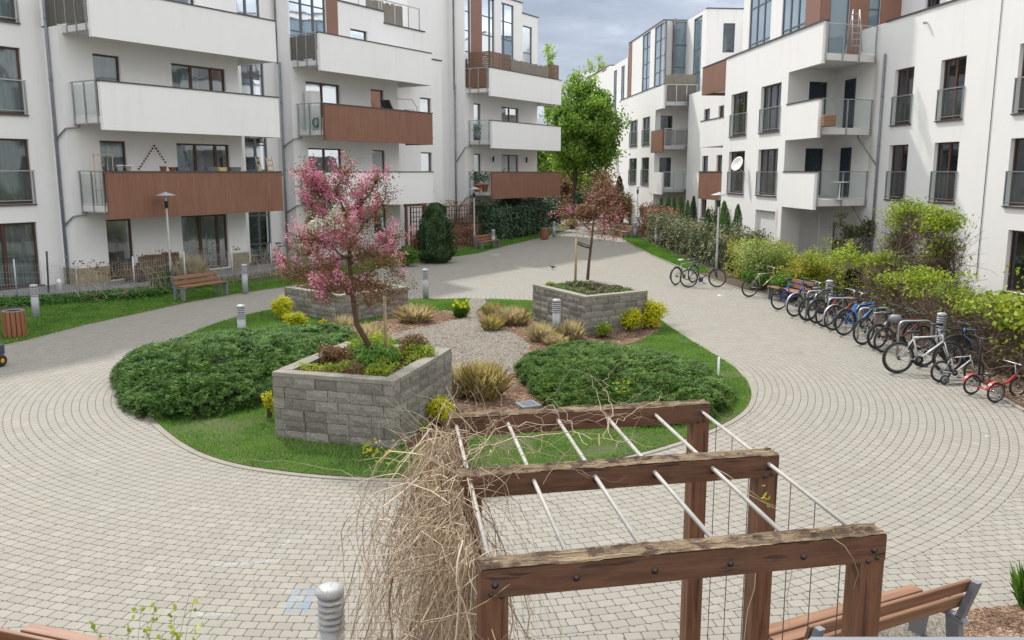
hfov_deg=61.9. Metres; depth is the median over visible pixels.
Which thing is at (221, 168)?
flower pot
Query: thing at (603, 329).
shrub
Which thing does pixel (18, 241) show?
window
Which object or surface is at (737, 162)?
satellite dish
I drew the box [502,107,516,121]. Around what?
window
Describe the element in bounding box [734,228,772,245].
shrub
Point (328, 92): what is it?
window
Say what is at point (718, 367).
marker post
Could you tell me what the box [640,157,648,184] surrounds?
window
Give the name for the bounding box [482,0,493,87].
window
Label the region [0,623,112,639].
park bench
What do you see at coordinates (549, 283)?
plant
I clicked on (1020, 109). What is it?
window
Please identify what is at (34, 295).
bollard light
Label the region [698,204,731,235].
shrub
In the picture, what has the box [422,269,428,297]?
bollard light
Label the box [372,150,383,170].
window
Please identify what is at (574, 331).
ornamental grass
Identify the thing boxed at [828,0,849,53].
window
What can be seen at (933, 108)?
apartment building
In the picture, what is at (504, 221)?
hedge
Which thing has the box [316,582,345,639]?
bollard light
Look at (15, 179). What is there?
window
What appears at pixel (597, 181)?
blossom tree
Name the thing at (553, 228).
bollard light
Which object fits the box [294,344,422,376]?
plants
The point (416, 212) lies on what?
trellis
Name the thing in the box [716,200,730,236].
conifer tree
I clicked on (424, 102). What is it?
window
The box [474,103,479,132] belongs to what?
balcony door
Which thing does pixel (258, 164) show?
wooden chair
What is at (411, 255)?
shrub
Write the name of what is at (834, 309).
bicycle
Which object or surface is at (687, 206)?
conifer tree
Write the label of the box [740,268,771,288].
shrub
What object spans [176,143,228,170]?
window
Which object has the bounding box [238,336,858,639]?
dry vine
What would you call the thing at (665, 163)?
balcony door
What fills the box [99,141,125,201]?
balcony door
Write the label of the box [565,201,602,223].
shrub
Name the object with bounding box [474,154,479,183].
balcony door
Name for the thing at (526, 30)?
window
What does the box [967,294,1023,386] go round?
climbing vine
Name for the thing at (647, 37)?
window
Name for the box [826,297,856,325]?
bike stand
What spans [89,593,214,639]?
young shrub
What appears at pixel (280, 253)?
bicycle
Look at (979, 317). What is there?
wire fence
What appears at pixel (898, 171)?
window
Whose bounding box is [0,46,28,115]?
window
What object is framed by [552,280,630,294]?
plants
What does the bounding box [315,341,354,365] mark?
plant
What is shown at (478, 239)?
park bench
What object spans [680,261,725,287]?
bicycle
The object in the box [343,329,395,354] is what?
plant
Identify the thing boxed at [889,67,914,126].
window
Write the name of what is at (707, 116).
window
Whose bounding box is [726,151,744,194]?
window
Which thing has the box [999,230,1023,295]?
window
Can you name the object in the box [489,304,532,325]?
ornamental grass
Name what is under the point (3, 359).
toy tractor
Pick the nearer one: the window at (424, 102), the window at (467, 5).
the window at (424, 102)
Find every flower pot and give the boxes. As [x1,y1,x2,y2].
[116,165,123,170]
[124,165,131,170]
[159,166,166,170]
[175,167,189,170]
[204,167,216,170]
[217,167,226,170]
[228,167,240,170]
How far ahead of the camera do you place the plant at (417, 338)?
14.59 m
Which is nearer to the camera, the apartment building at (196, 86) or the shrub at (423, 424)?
the shrub at (423, 424)
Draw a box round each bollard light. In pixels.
[29,284,40,317]
[236,304,245,328]
[241,264,247,292]
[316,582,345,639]
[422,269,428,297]
[491,229,494,246]
[552,221,555,236]
[552,299,560,328]
[633,222,636,237]
[654,228,658,244]
[824,280,833,310]
[935,312,946,354]
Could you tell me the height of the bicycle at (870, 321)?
0.958 m
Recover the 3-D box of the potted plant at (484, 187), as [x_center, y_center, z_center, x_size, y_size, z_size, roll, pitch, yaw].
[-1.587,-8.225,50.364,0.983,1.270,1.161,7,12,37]
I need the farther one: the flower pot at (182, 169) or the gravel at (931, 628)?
the flower pot at (182, 169)
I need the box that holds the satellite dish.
[731,157,742,170]
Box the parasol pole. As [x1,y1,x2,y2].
[46,251,49,292]
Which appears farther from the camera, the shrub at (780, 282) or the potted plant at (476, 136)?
the potted plant at (476, 136)
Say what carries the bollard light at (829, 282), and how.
on the kerb at (1013, 404)
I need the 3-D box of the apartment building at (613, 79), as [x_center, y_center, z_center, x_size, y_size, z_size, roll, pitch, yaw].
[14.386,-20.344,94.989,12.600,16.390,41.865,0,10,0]
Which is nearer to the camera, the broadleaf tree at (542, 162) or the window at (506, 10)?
the window at (506, 10)
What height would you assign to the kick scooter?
0.952 m
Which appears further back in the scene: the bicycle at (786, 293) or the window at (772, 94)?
the window at (772, 94)
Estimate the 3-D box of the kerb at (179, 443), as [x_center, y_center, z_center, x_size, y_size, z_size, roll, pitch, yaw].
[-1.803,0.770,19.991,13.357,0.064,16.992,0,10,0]
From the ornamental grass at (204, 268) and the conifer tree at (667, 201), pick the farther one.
the conifer tree at (667, 201)
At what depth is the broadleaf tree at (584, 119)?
61.34 m
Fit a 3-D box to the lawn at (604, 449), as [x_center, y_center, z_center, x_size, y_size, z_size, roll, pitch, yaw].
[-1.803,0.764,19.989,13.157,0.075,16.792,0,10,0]
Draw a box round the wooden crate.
[821,115,835,126]
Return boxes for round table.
[833,182,848,198]
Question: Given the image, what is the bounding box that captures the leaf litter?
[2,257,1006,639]
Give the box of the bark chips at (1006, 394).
[949,358,1023,404]
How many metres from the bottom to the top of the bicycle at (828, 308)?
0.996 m
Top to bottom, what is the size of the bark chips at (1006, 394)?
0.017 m
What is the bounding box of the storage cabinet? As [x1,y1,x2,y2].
[305,91,319,130]
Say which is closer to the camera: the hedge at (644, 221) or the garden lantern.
the garden lantern
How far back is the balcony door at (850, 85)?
37.62 m
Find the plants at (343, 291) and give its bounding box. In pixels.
[299,280,393,293]
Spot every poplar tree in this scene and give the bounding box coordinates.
[542,40,557,124]
[583,57,595,71]
[594,54,607,71]
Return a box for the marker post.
[717,357,719,375]
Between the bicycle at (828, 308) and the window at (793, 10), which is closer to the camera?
the bicycle at (828, 308)
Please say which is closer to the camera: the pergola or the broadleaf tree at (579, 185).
the pergola
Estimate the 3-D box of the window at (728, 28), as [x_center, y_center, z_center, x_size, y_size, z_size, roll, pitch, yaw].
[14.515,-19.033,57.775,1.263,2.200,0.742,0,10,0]
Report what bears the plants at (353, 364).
in the planter box at (326, 407)
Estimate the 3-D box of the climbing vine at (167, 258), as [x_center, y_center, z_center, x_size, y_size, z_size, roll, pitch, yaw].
[-10.813,-1.534,30.405,2.246,2.453,10.232,7,12,34]
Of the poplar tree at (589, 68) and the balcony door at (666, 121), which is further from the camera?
the poplar tree at (589, 68)
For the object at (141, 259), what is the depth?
30.41 m
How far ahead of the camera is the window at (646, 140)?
64.19 m
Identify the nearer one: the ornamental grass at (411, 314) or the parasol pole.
the ornamental grass at (411, 314)
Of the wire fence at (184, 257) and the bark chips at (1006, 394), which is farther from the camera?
the wire fence at (184, 257)
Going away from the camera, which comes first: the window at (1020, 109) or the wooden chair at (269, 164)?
the window at (1020, 109)
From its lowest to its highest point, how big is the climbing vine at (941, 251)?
4.479 m
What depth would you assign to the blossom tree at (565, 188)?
68.42 m
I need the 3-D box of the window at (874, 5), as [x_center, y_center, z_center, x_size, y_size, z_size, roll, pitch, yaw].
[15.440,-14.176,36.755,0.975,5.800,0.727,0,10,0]
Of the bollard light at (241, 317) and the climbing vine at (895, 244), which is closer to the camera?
the bollard light at (241, 317)
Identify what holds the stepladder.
on the apartment building at (933, 108)
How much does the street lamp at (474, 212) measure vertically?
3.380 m
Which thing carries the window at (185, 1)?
in the apartment building at (196, 86)
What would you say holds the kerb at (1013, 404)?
on the paving
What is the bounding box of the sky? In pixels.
[517,0,743,124]
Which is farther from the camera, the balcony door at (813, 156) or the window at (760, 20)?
the window at (760, 20)
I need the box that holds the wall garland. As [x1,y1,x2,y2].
[138,145,165,169]
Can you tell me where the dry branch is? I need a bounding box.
[207,565,328,631]
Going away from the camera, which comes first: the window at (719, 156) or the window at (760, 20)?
the window at (760, 20)
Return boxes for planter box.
[272,341,451,449]
[284,281,407,321]
[532,279,647,335]
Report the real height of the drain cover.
0.056 m
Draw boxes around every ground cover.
[0,292,76,306]
[17,284,179,306]
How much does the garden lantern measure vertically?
0.400 m
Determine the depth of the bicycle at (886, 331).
20.34 m
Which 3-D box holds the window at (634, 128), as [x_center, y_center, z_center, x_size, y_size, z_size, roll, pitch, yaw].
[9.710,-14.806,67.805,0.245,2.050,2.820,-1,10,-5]
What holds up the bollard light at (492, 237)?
on the grass verge
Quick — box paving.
[0,219,1023,639]
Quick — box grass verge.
[0,224,578,344]
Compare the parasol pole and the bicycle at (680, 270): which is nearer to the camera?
the parasol pole
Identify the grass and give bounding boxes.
[170,248,210,286]
[328,314,353,326]
[343,321,390,339]
[391,302,436,323]
[451,355,479,397]
[455,357,515,400]
[477,313,506,330]
[481,301,504,316]
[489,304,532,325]
[521,319,558,342]
[541,332,571,344]
[553,318,586,340]
[612,229,709,271]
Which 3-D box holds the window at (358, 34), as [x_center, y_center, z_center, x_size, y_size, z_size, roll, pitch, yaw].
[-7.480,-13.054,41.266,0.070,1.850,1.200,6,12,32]
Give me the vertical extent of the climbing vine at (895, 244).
4.606 m
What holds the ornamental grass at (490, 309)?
on the mulch bed at (514, 406)
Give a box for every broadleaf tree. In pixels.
[537,150,572,200]
[539,66,636,228]
[570,160,588,197]
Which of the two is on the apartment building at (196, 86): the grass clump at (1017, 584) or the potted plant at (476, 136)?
the potted plant at (476, 136)
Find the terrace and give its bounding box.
[0,258,345,297]
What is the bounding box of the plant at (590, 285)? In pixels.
[574,280,595,290]
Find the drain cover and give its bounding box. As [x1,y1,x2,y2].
[514,400,541,408]
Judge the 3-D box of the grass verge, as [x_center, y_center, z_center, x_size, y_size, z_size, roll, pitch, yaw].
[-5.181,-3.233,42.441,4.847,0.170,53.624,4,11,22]
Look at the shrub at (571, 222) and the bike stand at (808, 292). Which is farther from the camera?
the shrub at (571, 222)
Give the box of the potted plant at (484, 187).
[480,171,490,191]
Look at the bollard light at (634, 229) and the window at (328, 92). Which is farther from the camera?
the bollard light at (634, 229)
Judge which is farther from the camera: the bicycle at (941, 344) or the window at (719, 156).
the window at (719, 156)
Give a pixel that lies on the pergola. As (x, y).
(762, 549)
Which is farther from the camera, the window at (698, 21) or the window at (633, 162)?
the window at (633, 162)
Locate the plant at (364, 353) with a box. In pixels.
[352,338,403,368]
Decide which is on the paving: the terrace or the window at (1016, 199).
the terrace
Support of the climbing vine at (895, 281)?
on the planting bed at (731, 280)
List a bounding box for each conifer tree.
[415,202,457,262]
[614,175,625,223]
[658,198,663,212]
[664,195,670,215]
[671,197,676,211]
[677,194,683,216]
[683,200,689,221]
[688,196,697,225]
[701,208,711,237]
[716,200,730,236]
[731,204,743,234]
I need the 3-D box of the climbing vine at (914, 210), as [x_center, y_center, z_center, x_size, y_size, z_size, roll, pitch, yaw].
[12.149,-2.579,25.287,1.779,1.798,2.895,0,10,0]
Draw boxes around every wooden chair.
[255,156,261,170]
[265,157,274,170]
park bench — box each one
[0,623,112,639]
[170,271,227,300]
[473,233,499,248]
[614,225,633,237]
[767,278,817,305]
[769,578,981,639]
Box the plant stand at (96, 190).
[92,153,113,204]
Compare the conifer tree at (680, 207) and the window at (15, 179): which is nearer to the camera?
the window at (15, 179)
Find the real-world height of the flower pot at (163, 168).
0.170 m
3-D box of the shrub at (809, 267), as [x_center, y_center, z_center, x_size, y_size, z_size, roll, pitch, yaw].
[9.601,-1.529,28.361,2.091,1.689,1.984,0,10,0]
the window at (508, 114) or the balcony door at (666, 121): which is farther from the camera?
the balcony door at (666, 121)
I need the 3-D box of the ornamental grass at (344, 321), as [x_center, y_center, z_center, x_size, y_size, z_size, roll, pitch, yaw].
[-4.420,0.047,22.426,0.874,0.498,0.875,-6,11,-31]
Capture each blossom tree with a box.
[271,150,419,353]
[539,165,581,223]
[579,164,628,233]
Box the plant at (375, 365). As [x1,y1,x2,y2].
[362,359,393,375]
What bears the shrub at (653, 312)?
on the mulch bed at (628, 339)
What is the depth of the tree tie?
24.54 m
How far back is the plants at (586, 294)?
23.10 m
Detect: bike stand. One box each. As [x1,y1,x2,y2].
[805,290,833,317]
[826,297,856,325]
[856,307,889,339]
[896,320,932,355]
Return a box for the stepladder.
[845,9,862,53]
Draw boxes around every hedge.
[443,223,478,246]
[469,196,551,241]
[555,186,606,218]
[636,200,679,236]
[645,210,758,271]
[725,236,795,281]
[802,236,873,301]
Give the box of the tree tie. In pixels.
[578,242,589,248]
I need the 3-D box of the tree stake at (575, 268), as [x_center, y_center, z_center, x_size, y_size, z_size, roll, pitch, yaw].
[1.819,-1.599,24.335,0.088,1.451,0.068,0,10,0]
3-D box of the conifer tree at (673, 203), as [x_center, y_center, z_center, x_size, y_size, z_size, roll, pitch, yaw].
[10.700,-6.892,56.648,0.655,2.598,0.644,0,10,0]
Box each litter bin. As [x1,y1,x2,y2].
[1,309,26,337]
[540,228,548,239]
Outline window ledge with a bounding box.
[808,637,1023,639]
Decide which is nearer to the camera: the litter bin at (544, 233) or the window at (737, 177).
the window at (737, 177)
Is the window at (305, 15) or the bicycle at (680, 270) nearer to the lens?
the bicycle at (680, 270)
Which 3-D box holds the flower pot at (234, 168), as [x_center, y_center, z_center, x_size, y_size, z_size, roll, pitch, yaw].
[-10.724,-5.834,32.987,0.200,0.150,0.480,6,12,32]
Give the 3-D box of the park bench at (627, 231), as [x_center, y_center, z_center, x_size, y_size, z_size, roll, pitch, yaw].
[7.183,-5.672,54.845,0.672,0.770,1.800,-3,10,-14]
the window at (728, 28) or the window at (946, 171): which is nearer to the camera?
the window at (946, 171)
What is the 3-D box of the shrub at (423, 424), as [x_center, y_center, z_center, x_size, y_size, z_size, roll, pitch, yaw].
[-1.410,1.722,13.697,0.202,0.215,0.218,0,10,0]
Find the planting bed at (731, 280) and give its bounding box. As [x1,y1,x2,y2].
[606,222,1023,407]
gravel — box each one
[878,613,963,636]
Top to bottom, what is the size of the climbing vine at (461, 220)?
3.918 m
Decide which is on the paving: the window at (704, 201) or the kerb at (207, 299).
the kerb at (207, 299)
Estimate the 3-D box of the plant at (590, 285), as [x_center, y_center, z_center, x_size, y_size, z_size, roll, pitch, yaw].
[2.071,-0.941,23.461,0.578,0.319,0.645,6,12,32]
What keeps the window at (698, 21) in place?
in the apartment building at (669, 59)
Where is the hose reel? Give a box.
[312,117,318,129]
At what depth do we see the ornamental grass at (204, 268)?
30.03 m
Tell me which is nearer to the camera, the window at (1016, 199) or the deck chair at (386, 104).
the window at (1016, 199)
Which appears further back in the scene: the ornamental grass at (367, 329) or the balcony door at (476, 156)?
the balcony door at (476, 156)
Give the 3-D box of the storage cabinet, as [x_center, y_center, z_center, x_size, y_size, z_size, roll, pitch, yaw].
[-8.960,-9.397,38.431,0.440,1.750,0.560,6,12,32]
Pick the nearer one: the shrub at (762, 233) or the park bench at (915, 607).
the park bench at (915, 607)
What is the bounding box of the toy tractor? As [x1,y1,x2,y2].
[0,343,6,365]
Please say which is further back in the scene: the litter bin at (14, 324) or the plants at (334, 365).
the litter bin at (14, 324)
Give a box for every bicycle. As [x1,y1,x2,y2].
[268,241,297,264]
[670,258,698,284]
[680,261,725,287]
[741,266,777,296]
[771,276,814,309]
[785,280,828,316]
[798,285,847,320]
[806,287,854,322]
[815,288,869,326]
[822,290,873,329]
[833,296,886,334]
[853,303,906,344]
[867,307,921,348]
[873,310,929,351]
[882,326,963,372]
[911,320,979,366]
[930,349,983,381]
[941,320,1010,363]
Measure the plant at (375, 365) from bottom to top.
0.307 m
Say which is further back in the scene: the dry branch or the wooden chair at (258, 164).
the wooden chair at (258, 164)
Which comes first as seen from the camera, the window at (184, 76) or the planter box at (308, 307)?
the planter box at (308, 307)
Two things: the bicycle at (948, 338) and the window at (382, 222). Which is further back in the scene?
the window at (382, 222)
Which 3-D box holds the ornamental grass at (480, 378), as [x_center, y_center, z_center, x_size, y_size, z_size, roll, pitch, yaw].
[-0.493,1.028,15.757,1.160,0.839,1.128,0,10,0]
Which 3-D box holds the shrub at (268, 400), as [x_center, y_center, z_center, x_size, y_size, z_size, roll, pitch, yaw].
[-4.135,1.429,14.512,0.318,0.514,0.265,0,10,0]
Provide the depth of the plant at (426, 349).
14.37 m
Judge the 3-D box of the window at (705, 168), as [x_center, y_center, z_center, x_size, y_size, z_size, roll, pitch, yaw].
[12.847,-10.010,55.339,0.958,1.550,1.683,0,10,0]
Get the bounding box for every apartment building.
[0,0,561,290]
[572,57,628,191]
[619,7,743,225]
[685,0,1023,299]
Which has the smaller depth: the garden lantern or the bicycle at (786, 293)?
the bicycle at (786, 293)
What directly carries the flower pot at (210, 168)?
on the apartment building at (196, 86)
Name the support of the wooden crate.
on the apartment building at (933, 108)
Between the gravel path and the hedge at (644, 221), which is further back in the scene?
the hedge at (644, 221)
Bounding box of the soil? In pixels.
[0,223,546,310]
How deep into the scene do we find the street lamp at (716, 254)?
34.16 m
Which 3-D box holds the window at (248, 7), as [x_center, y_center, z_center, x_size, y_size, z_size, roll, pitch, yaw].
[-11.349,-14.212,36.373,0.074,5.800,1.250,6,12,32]
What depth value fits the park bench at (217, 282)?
28.27 m
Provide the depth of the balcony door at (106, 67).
30.08 m
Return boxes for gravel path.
[389,300,528,373]
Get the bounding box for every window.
[0,0,20,24]
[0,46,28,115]
[0,138,37,205]
[0,222,44,290]
[68,0,87,24]
[171,63,224,91]
[173,0,192,3]
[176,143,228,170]
[181,214,227,267]
[236,0,258,16]
[273,0,324,63]
[305,81,338,117]
[308,148,340,195]
[350,29,365,39]
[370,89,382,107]
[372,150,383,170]
[374,208,385,231]
[420,98,432,122]
[421,152,433,186]
[452,0,469,89]
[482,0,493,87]
[501,2,512,68]
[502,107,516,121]
[502,155,516,171]
[523,26,530,63]
[613,70,616,110]
[621,65,627,98]
[628,158,636,184]
[629,120,637,146]
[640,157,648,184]
[641,117,649,145]
[642,31,650,90]
[654,18,675,86]
[674,21,686,74]
[693,16,701,91]
[699,199,706,218]
[703,156,707,170]
[705,109,709,119]
[718,155,721,170]
[720,105,723,116]
[722,23,734,52]
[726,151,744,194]
[728,92,747,137]
[749,0,771,47]
[755,149,777,196]
[757,83,781,133]
[782,0,805,34]
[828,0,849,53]
[868,0,879,27]
[883,144,908,200]
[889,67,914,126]
[927,0,939,7]
[927,142,958,203]
[934,56,966,121]
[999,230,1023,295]
[1001,138,1023,207]
[1010,56,1023,114]
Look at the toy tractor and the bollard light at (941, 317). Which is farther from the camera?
the bollard light at (941, 317)
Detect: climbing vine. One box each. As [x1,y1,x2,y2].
[62,243,301,300]
[432,200,486,244]
[847,246,964,340]
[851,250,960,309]
[858,195,936,285]
[885,203,965,258]
[890,202,992,312]
[909,271,1022,376]
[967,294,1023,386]
[978,263,1023,346]
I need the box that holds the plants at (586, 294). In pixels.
[555,284,632,294]
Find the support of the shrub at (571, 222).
on the grass verge
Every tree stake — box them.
[383,296,386,350]
[574,238,577,286]
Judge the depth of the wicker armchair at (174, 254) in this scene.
31.91 m
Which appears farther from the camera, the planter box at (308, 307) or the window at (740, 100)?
the window at (740, 100)
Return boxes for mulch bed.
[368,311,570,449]
[579,323,661,345]
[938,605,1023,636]
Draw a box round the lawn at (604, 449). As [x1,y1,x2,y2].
[144,299,750,477]
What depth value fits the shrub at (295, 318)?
22.82 m
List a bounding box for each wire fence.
[0,241,300,297]
[911,285,1019,374]
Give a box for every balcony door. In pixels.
[92,53,119,115]
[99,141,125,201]
[106,219,132,279]
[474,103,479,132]
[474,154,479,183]
[659,158,670,186]
[660,116,671,145]
[805,148,822,194]
[809,82,826,115]
[838,147,851,195]
[842,78,855,127]
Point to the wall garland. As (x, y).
(149, 154)
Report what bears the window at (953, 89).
in the apartment building at (933, 108)
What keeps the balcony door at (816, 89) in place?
in the apartment building at (933, 108)
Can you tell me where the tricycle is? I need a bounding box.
[962,359,1023,402]
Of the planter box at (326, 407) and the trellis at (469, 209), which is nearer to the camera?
the planter box at (326, 407)
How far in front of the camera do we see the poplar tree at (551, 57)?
105.50 m
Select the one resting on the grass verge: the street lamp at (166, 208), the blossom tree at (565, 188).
the street lamp at (166, 208)
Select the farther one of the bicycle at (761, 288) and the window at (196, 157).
the window at (196, 157)
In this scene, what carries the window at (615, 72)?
in the apartment building at (613, 79)
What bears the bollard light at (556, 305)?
on the mulch bed at (514, 406)
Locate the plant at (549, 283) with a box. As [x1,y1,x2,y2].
[546,281,554,286]
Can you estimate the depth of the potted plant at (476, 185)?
49.27 m
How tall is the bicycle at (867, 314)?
0.958 m
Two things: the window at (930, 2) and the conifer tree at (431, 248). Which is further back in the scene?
the conifer tree at (431, 248)
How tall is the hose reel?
0.603 m
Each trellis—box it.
[410,205,444,245]
[446,204,473,235]
[832,222,868,268]
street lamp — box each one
[155,192,174,275]
[469,187,478,247]
[633,185,642,236]
[712,192,725,275]
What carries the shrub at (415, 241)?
on the grass verge
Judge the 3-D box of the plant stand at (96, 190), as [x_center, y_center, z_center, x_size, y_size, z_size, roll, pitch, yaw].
[-14.031,-4.839,29.393,0.360,1.750,0.560,6,12,32]
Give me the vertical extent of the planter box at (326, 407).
1.093 m
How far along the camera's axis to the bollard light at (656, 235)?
48.40 m
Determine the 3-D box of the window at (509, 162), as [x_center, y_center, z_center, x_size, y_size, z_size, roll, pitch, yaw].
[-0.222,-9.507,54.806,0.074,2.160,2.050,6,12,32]
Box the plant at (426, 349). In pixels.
[404,340,438,362]
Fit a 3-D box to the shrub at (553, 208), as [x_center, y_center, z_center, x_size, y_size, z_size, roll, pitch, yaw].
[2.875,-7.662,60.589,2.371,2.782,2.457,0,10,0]
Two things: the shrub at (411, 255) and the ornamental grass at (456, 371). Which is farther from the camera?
the shrub at (411, 255)
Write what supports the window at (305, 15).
in the apartment building at (196, 86)
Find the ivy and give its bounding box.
[821,213,877,269]
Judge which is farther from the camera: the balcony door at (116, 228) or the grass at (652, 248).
the grass at (652, 248)
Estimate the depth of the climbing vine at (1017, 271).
19.17 m
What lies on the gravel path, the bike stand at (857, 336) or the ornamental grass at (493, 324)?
the ornamental grass at (493, 324)
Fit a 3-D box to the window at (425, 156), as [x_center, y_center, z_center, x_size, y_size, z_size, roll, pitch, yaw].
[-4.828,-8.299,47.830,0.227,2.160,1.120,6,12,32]
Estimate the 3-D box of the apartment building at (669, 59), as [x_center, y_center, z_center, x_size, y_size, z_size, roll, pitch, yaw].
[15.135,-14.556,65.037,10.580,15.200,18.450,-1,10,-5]
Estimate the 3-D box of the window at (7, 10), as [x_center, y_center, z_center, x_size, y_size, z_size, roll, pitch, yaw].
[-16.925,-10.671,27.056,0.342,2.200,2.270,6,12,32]
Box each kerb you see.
[4,226,579,345]
[134,299,756,481]
[606,225,1023,411]
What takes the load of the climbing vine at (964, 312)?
on the planting bed at (731, 280)
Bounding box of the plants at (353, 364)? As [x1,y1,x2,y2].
[308,346,418,374]
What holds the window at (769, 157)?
in the apartment building at (933, 108)
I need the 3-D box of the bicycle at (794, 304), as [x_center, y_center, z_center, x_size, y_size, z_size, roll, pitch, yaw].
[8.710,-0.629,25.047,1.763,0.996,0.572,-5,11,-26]
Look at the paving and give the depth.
11.09 m
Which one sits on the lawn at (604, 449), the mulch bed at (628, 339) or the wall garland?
the mulch bed at (628, 339)
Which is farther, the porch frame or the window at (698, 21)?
the window at (698, 21)
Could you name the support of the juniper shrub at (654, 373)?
on the lawn at (604, 449)
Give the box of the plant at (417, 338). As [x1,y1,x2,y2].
[396,330,429,358]
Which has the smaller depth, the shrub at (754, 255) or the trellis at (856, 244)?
the shrub at (754, 255)
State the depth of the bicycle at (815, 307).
24.17 m
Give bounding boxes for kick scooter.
[940,334,988,384]
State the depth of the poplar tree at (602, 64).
135.24 m
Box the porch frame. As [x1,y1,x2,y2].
[404,203,426,246]
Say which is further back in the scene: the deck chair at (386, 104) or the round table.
the deck chair at (386, 104)
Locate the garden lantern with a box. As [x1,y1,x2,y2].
[56,279,62,290]
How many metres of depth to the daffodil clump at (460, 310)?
24.46 m
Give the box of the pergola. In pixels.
[448,399,886,639]
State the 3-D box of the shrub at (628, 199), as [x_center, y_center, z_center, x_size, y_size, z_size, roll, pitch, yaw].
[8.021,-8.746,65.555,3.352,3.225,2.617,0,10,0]
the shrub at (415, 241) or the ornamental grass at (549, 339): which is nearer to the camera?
the ornamental grass at (549, 339)
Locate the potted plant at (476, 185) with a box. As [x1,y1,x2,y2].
[470,169,484,191]
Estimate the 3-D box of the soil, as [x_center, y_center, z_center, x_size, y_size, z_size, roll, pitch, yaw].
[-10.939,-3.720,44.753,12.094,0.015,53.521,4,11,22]
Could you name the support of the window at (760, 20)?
in the apartment building at (933, 108)
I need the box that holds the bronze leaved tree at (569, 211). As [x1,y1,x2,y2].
[547,174,629,279]
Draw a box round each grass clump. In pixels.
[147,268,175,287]
[1009,557,1023,609]
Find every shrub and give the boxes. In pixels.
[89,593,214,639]
[107,322,357,420]
[261,390,274,417]
[270,293,295,319]
[281,310,309,325]
[392,245,420,265]
[408,231,423,253]
[418,421,429,432]
[426,394,455,425]
[512,338,736,428]
[543,196,567,229]
[564,218,577,227]
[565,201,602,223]
[594,321,612,337]
[597,187,636,225]
[620,307,644,330]
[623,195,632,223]
[640,297,670,328]
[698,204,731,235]
[727,235,803,285]
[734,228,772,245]
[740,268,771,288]
[769,249,835,293]
[769,272,810,298]
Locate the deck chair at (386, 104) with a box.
[380,100,392,108]
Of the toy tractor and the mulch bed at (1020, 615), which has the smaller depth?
the mulch bed at (1020, 615)
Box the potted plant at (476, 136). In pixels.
[471,121,483,139]
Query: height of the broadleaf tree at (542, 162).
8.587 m
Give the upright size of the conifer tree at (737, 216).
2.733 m
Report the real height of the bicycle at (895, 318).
0.906 m
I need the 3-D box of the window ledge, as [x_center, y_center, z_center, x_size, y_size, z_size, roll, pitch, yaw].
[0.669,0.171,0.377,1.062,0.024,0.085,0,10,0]
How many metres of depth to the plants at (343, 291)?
25.16 m
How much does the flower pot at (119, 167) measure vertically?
0.200 m
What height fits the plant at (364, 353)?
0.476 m
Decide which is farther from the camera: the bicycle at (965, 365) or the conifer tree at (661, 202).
the conifer tree at (661, 202)
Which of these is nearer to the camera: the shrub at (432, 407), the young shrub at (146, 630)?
the young shrub at (146, 630)
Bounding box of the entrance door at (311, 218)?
[306,209,318,254]
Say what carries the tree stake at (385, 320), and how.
in the planter box at (326, 407)
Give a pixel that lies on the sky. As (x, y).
(579, 30)
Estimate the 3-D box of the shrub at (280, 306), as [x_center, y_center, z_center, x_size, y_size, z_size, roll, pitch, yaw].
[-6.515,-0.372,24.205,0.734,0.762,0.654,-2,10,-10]
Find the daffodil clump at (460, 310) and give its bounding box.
[449,299,470,317]
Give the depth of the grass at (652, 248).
44.09 m
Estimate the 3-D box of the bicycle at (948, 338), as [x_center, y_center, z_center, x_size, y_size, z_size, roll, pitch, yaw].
[10.200,0.512,18.565,1.739,0.958,0.621,0,10,2]
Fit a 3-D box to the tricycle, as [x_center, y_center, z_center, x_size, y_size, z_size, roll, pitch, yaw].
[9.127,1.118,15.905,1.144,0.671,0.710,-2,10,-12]
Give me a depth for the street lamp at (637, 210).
54.30 m

